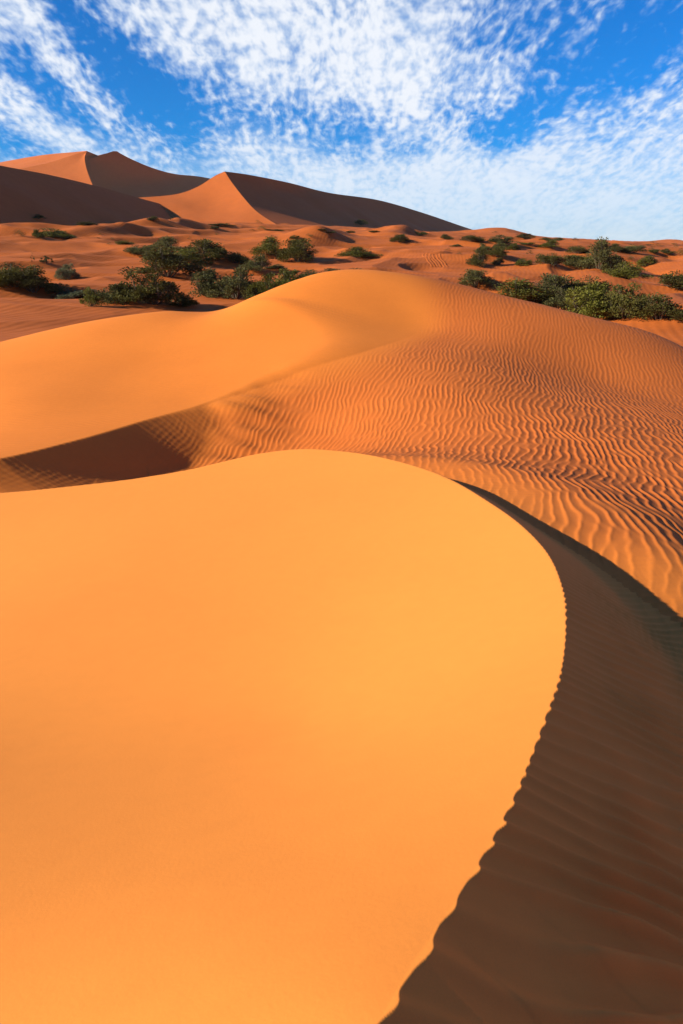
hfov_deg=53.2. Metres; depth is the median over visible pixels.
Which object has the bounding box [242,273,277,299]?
shrub
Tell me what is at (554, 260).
shrub
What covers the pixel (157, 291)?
shrub
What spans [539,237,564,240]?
shrub
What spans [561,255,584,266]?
shrub
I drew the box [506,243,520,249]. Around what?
shrub
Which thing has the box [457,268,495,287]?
shrub
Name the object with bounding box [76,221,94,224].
shrub
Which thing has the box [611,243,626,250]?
shrub
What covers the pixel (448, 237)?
shrub
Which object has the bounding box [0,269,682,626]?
sand dune
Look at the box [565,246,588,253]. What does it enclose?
shrub
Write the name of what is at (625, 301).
shrub
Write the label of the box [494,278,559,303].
shrub
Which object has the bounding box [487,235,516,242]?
shrub
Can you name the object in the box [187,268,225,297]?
shrub
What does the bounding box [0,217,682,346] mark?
desert ground
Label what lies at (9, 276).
shrub
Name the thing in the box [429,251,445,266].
sand ripple
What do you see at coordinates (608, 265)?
shrub
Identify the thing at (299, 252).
shrub
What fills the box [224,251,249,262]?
shrub
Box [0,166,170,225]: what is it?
dark slope dune
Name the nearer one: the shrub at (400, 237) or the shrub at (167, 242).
the shrub at (167, 242)
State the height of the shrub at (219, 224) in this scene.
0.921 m
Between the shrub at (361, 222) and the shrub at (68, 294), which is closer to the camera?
the shrub at (68, 294)
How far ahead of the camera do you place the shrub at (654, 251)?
133.49 m
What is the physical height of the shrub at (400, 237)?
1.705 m
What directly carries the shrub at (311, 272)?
on the desert ground
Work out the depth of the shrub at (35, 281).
55.07 m
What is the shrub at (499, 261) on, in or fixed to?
on the desert ground
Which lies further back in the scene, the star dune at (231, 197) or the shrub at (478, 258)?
the star dune at (231, 197)
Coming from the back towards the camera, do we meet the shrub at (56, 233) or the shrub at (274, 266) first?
the shrub at (56, 233)
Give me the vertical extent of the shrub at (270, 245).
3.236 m
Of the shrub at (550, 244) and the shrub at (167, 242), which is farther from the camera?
the shrub at (550, 244)
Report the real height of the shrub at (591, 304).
2.105 m
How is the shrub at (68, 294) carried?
on the desert ground
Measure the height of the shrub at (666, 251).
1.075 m
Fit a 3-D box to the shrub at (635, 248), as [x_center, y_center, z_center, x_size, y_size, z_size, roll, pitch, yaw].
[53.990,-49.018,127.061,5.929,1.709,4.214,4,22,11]
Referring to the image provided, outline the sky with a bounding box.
[0,0,682,240]
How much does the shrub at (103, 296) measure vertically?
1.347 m
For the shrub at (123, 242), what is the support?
on the desert ground
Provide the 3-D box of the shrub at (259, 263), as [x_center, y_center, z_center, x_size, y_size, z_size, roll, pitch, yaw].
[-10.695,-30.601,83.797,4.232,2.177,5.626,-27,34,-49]
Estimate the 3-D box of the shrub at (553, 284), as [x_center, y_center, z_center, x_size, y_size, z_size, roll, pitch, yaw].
[16.803,-17.347,53.271,4.584,2.492,5.902,7,22,17]
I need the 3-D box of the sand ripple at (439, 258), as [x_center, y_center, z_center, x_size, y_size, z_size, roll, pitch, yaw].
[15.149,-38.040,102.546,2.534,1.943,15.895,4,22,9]
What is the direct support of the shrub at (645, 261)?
on the desert ground
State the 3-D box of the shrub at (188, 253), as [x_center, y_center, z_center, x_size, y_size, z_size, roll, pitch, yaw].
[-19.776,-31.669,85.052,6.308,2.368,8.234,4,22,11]
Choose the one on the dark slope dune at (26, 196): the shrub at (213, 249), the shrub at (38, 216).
the shrub at (38, 216)
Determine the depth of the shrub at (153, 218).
175.52 m
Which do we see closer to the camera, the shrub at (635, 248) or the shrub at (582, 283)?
the shrub at (582, 283)
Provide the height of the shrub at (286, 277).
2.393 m
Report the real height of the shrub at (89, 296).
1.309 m
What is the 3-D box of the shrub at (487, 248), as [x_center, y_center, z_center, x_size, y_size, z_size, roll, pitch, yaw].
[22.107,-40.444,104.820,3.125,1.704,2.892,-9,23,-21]
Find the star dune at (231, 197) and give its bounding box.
[141,172,471,231]
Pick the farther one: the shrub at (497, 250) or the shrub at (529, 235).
the shrub at (529, 235)
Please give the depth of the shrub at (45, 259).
87.98 m
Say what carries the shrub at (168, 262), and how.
on the desert ground
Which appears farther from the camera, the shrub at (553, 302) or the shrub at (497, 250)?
the shrub at (497, 250)
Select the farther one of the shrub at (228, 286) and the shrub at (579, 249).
the shrub at (579, 249)
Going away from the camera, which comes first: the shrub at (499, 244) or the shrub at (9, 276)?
the shrub at (9, 276)
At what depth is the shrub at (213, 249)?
88.28 m
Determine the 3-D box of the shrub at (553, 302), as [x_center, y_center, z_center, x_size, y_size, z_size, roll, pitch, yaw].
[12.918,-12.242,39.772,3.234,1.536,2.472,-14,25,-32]
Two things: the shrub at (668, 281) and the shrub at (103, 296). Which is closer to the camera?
the shrub at (103, 296)
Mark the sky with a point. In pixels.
(546, 118)
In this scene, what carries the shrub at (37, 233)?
on the desert ground
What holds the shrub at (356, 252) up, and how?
on the desert ground
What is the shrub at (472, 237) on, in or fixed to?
on the desert ground
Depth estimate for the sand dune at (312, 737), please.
3.07 m
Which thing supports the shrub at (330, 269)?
on the desert ground
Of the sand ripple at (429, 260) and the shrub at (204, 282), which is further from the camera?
the sand ripple at (429, 260)
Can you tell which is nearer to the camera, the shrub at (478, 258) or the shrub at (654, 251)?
the shrub at (478, 258)
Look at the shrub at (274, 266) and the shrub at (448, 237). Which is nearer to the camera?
the shrub at (274, 266)
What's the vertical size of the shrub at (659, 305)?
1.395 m
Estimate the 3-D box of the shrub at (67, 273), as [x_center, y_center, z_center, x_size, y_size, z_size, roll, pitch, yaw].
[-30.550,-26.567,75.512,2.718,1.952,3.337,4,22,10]
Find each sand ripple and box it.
[422,251,436,266]
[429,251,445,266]
[435,251,450,266]
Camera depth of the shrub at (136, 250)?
114.16 m
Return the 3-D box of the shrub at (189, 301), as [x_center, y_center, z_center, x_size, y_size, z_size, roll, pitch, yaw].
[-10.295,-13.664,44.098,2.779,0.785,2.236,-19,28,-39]
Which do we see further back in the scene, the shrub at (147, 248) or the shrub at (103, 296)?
the shrub at (147, 248)
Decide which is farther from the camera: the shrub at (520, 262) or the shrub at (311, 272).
the shrub at (520, 262)
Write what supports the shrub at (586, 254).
on the desert ground
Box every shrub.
[0,262,51,288]
[11,270,68,292]
[31,229,44,237]
[33,214,45,218]
[38,228,72,237]
[39,255,53,264]
[48,287,97,298]
[53,263,81,280]
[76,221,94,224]
[78,286,102,306]
[95,283,136,304]
[106,270,190,305]
[114,240,133,244]
[118,247,210,276]
[122,245,153,254]
[141,235,181,250]
[142,246,156,260]
[147,216,158,220]
[161,295,199,306]
[172,248,214,265]
[174,238,233,260]
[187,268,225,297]
[204,266,257,298]
[208,223,232,225]
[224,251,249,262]
[238,253,271,271]
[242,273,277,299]
[248,235,282,255]
[265,264,284,268]
[274,268,308,286]
[275,238,318,261]
[297,269,319,277]
[320,268,360,272]
[333,246,383,257]
[354,219,367,224]
[389,234,410,241]
[440,234,453,239]
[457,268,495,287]
[458,234,485,241]
[465,246,489,266]
[474,243,491,252]
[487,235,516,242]
[487,246,509,256]
[490,257,503,265]
[492,240,507,247]
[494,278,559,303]
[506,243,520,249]
[514,258,532,265]
[515,233,535,238]
[527,273,584,303]
[535,240,561,247]
[535,252,568,265]
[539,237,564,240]
[544,288,577,310]
[559,281,624,318]
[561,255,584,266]
[561,274,612,296]
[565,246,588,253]
[569,253,598,267]
[574,236,623,269]
[598,281,652,320]
[599,255,631,270]
[599,261,652,278]
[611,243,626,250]
[621,244,648,252]
[630,292,682,319]
[635,256,658,266]
[649,249,658,252]
[658,270,682,289]
[659,248,675,253]
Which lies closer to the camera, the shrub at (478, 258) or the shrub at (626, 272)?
the shrub at (626, 272)
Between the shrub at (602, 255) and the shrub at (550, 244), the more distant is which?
the shrub at (550, 244)
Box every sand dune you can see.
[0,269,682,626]
[0,449,682,1023]
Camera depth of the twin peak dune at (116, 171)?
736.81 m
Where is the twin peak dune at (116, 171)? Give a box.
[0,151,209,197]

